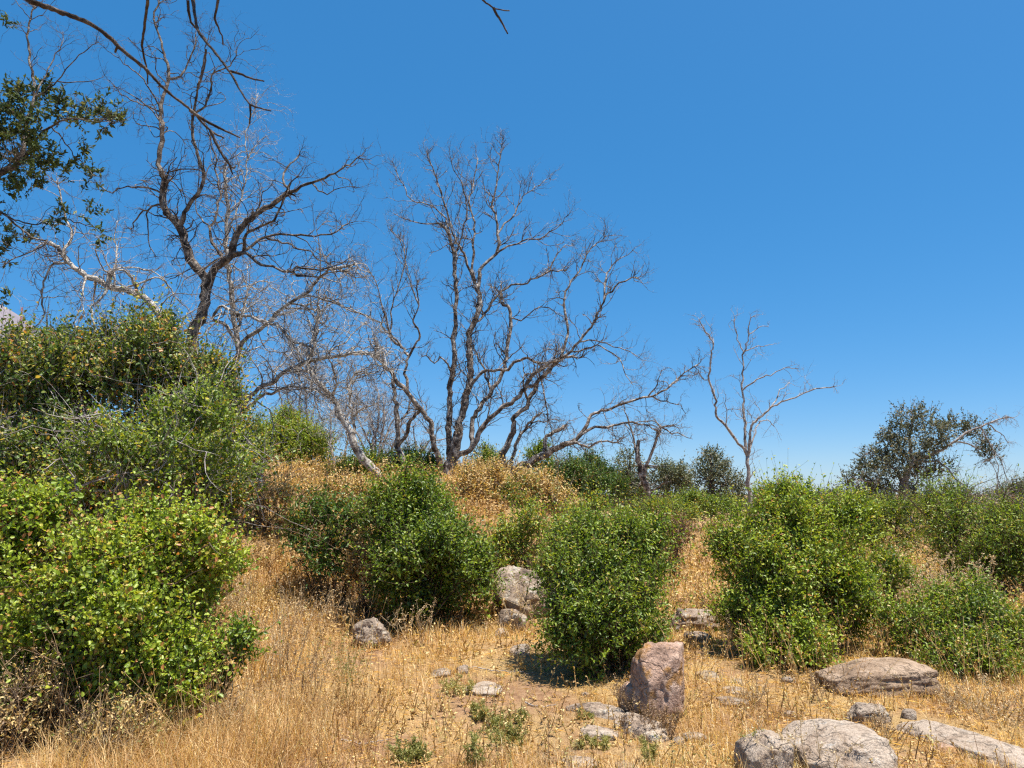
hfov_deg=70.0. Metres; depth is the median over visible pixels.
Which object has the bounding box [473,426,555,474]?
green shrub
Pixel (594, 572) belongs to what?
green shrub
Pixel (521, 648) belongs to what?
rock
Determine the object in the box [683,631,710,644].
rock
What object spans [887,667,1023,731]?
dry grass clump
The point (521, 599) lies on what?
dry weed
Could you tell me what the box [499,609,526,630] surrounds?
rock
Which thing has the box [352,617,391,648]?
rock
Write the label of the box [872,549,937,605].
seed grass
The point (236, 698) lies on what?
dry weed
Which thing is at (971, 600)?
green shrub
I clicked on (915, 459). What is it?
leafy tree
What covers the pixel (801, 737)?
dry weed
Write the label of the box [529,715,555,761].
dry weed
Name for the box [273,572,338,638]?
dry weed
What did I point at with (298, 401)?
bare tree
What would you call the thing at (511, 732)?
green weed
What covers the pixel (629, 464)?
bushy tree
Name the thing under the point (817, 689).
dry weed
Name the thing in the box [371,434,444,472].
dark shrub
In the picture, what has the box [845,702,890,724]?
rock
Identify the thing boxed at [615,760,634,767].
rock
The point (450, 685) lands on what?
green weed
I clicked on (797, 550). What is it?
green shrub
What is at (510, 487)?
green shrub
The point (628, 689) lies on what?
boulder
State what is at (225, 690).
dry brush
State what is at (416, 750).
green weed
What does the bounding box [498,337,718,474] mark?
dead tree
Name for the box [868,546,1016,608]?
seed grass
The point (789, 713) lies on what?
rock
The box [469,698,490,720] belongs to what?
green weed
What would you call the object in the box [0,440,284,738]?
green shrub
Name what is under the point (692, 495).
green shrub
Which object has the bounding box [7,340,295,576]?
shrub
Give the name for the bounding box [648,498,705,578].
brown shrub
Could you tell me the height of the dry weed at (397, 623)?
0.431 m
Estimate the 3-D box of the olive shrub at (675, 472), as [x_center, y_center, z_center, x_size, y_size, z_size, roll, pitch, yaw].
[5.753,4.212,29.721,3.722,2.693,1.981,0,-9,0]
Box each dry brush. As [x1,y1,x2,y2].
[0,621,122,759]
[30,654,225,740]
[109,652,272,722]
[614,697,688,739]
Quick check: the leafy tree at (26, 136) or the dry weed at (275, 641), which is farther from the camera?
the leafy tree at (26, 136)
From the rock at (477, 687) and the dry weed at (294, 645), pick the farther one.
the rock at (477, 687)
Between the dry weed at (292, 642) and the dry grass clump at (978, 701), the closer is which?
the dry grass clump at (978, 701)
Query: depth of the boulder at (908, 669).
5.82 m
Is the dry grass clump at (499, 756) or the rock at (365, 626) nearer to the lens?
the dry grass clump at (499, 756)
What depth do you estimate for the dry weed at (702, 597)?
9.44 m
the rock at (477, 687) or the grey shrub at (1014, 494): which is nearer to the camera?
the rock at (477, 687)
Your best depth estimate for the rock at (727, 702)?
5.51 m
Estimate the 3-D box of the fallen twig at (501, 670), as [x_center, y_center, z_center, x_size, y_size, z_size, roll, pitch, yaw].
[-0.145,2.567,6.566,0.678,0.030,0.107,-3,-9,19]
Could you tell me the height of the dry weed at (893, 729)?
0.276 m
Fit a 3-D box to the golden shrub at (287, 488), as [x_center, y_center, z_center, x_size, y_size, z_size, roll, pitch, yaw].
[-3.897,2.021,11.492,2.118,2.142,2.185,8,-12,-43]
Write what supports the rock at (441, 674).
on the ground at (518, 695)
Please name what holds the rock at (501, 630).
on the ground at (518, 695)
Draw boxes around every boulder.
[493,565,554,618]
[618,681,632,711]
[629,641,684,720]
[733,729,793,767]
[781,718,897,767]
[811,657,940,697]
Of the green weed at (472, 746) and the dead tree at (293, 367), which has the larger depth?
the dead tree at (293, 367)
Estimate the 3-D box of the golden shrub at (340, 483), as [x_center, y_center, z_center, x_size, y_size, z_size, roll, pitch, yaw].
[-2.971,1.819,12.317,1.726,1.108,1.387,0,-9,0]
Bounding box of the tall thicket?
[0,267,309,586]
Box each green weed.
[382,733,434,766]
[439,673,475,695]
[457,725,497,767]
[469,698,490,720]
[483,709,512,731]
[484,716,528,748]
[511,708,529,722]
[572,733,611,750]
[576,706,594,719]
[637,734,660,765]
[738,727,763,736]
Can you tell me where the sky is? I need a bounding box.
[0,0,1023,494]
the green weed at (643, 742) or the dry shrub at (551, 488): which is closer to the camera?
the green weed at (643, 742)
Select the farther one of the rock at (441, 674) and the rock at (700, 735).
the rock at (441, 674)
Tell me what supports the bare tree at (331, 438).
on the ground at (518, 695)
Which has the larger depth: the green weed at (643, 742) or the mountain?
the mountain
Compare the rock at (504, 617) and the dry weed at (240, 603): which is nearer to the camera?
the dry weed at (240, 603)
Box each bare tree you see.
[246,336,344,459]
[290,382,387,465]
[310,369,428,457]
[377,413,464,455]
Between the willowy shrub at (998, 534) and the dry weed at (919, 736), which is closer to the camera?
the dry weed at (919, 736)
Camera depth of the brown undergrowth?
4.50 m
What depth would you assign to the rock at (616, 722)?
5.07 m
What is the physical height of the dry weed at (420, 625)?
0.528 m
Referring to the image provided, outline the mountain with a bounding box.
[0,305,100,460]
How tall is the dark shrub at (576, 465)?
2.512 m
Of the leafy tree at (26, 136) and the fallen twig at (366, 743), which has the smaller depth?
the fallen twig at (366, 743)
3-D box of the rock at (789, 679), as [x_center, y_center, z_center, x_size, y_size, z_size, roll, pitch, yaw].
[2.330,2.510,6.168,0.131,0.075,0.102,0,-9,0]
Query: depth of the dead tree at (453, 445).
15.35 m
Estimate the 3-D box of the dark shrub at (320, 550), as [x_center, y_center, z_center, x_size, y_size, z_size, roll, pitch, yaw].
[-2.299,2.048,9.339,1.769,1.984,1.609,-3,-9,19]
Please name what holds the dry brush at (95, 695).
on the ground at (518, 695)
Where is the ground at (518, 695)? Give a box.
[0,471,1023,767]
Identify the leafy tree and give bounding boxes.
[0,0,140,307]
[829,397,1023,523]
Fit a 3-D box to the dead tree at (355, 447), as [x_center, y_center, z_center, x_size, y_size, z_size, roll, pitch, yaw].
[-3.569,-0.143,14.426,2.418,4.472,2.630,-3,-9,17]
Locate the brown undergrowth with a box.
[0,575,191,765]
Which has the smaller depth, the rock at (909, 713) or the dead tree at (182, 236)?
the rock at (909, 713)
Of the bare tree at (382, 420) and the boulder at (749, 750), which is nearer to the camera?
the boulder at (749, 750)
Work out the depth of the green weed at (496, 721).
5.12 m
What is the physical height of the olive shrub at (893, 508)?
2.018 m
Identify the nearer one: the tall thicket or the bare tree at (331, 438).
the tall thicket
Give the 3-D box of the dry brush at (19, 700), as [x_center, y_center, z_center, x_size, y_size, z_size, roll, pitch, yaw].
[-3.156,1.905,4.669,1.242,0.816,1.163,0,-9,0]
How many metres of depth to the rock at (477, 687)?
5.93 m
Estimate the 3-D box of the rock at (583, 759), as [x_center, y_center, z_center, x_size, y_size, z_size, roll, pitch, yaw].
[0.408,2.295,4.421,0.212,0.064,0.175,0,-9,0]
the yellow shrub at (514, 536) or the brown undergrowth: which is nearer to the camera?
the brown undergrowth
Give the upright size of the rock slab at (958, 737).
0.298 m
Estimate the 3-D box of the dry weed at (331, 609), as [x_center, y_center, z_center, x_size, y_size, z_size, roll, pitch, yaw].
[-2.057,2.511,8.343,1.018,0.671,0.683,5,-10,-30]
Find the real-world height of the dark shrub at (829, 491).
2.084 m
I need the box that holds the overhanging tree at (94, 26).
[25,0,509,173]
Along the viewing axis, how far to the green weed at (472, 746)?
4.30 m
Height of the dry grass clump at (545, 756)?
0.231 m
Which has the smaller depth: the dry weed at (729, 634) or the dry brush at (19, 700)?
the dry brush at (19, 700)
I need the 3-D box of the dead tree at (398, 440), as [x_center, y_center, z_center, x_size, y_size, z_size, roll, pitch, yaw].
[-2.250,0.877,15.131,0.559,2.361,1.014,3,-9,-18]
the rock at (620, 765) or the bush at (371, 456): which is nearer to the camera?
the rock at (620, 765)
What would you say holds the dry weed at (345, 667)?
on the ground at (518, 695)
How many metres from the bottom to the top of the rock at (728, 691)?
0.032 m
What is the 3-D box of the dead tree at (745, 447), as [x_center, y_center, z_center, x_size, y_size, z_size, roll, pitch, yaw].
[6.863,0.930,20.244,4.345,6.808,1.788,0,-9,0]
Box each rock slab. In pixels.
[566,702,625,719]
[619,712,669,742]
[896,719,1023,767]
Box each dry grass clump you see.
[466,744,526,767]
[515,739,592,767]
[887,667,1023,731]
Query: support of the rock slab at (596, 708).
on the ground at (518, 695)
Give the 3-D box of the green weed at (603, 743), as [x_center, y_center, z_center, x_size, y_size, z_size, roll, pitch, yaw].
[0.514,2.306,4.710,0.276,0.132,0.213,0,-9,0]
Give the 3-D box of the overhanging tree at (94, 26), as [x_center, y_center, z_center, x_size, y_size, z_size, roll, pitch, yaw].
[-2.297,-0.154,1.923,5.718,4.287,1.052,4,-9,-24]
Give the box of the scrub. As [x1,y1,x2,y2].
[603,480,1009,510]
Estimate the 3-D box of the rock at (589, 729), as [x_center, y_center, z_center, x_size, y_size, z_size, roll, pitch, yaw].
[0.590,2.353,4.931,0.257,0.057,0.232,-2,-9,13]
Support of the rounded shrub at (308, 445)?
on the ground at (518, 695)
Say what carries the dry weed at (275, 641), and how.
on the ground at (518, 695)
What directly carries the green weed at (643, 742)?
on the ground at (518, 695)
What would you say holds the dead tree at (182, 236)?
on the ground at (518, 695)
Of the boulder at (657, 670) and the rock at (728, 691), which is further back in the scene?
the rock at (728, 691)
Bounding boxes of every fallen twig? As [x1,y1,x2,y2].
[341,739,389,744]
[463,664,533,673]
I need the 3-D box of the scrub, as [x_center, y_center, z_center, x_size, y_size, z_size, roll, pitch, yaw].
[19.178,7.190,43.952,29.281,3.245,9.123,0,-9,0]
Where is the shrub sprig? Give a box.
[152,598,285,725]
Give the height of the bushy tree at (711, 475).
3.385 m
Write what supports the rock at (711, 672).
on the ground at (518, 695)
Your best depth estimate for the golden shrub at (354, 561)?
8.93 m
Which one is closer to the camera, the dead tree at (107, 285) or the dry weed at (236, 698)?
the dry weed at (236, 698)
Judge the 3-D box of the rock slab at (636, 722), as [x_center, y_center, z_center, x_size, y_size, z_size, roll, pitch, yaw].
[0.873,2.406,5.011,0.274,0.240,0.612,5,-10,-31]
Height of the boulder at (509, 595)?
0.683 m
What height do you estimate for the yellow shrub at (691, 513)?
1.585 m
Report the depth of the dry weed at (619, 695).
5.30 m
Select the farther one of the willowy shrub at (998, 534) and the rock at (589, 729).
the willowy shrub at (998, 534)
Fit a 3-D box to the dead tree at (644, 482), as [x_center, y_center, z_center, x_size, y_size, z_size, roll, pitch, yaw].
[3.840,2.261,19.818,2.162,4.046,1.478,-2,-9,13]
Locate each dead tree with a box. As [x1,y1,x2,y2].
[5,166,242,388]
[69,0,389,356]
[121,66,415,525]
[269,261,409,480]
[319,123,658,475]
[391,374,419,467]
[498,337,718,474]
[615,396,692,526]
[690,304,844,511]
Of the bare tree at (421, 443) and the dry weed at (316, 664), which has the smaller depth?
the dry weed at (316, 664)
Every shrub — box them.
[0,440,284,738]
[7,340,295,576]
[221,463,337,536]
[248,394,357,470]
[249,470,372,613]
[293,459,386,514]
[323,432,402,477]
[326,522,383,618]
[332,445,521,630]
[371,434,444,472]
[436,434,611,515]
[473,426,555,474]
[475,468,651,570]
[492,471,540,509]
[497,481,712,682]
[541,436,643,512]
[614,459,696,505]
[625,485,703,557]
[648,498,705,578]
[654,481,746,527]
[679,448,902,672]
[752,473,857,507]
[818,465,932,570]
[861,526,928,635]
[862,538,1023,685]
[880,443,1023,601]
[965,467,1023,515]
[971,465,1023,508]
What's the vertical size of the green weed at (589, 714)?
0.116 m
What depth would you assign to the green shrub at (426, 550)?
8.51 m
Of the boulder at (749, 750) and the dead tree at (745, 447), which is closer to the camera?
the boulder at (749, 750)
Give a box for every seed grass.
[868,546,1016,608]
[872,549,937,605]
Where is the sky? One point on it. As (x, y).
(849, 174)
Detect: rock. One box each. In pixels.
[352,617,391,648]
[431,668,450,677]
[456,665,468,674]
[465,681,501,696]
[495,628,508,636]
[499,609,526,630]
[509,644,529,656]
[562,755,596,767]
[579,724,618,740]
[613,719,621,728]
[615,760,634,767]
[669,608,718,631]
[672,736,685,745]
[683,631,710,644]
[683,732,706,741]
[697,670,719,681]
[716,696,749,705]
[722,686,743,694]
[780,676,796,683]
[783,710,796,717]
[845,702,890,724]
[901,708,916,719]
[930,742,958,755]
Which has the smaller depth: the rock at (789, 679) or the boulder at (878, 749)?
the boulder at (878, 749)
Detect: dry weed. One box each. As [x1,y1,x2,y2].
[187,681,261,744]
[213,571,285,620]
[232,592,332,693]
[271,618,314,682]
[271,620,341,709]
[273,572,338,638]
[280,633,309,711]
[288,575,378,636]
[314,629,376,706]
[382,603,414,641]
[415,597,436,646]
[493,564,546,632]
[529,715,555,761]
[607,673,639,712]
[699,596,717,611]
[709,608,754,657]
[729,671,769,706]
[741,707,862,767]
[805,668,842,701]
[866,695,914,745]
[912,727,934,767]
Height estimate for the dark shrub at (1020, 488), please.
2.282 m
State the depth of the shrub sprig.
5.24 m
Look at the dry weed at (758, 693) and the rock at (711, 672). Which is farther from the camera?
the rock at (711, 672)
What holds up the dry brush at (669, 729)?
on the ground at (518, 695)
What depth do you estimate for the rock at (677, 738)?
4.68 m
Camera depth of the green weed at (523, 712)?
5.28 m
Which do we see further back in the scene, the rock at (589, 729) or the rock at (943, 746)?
the rock at (589, 729)
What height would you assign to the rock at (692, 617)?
0.263 m
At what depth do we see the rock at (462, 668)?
6.49 m
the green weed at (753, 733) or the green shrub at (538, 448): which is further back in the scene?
the green shrub at (538, 448)
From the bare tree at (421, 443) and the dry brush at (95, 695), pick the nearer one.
the dry brush at (95, 695)
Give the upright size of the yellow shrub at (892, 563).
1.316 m
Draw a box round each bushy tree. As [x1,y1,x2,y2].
[467,437,508,465]
[611,443,695,514]
[686,442,752,516]

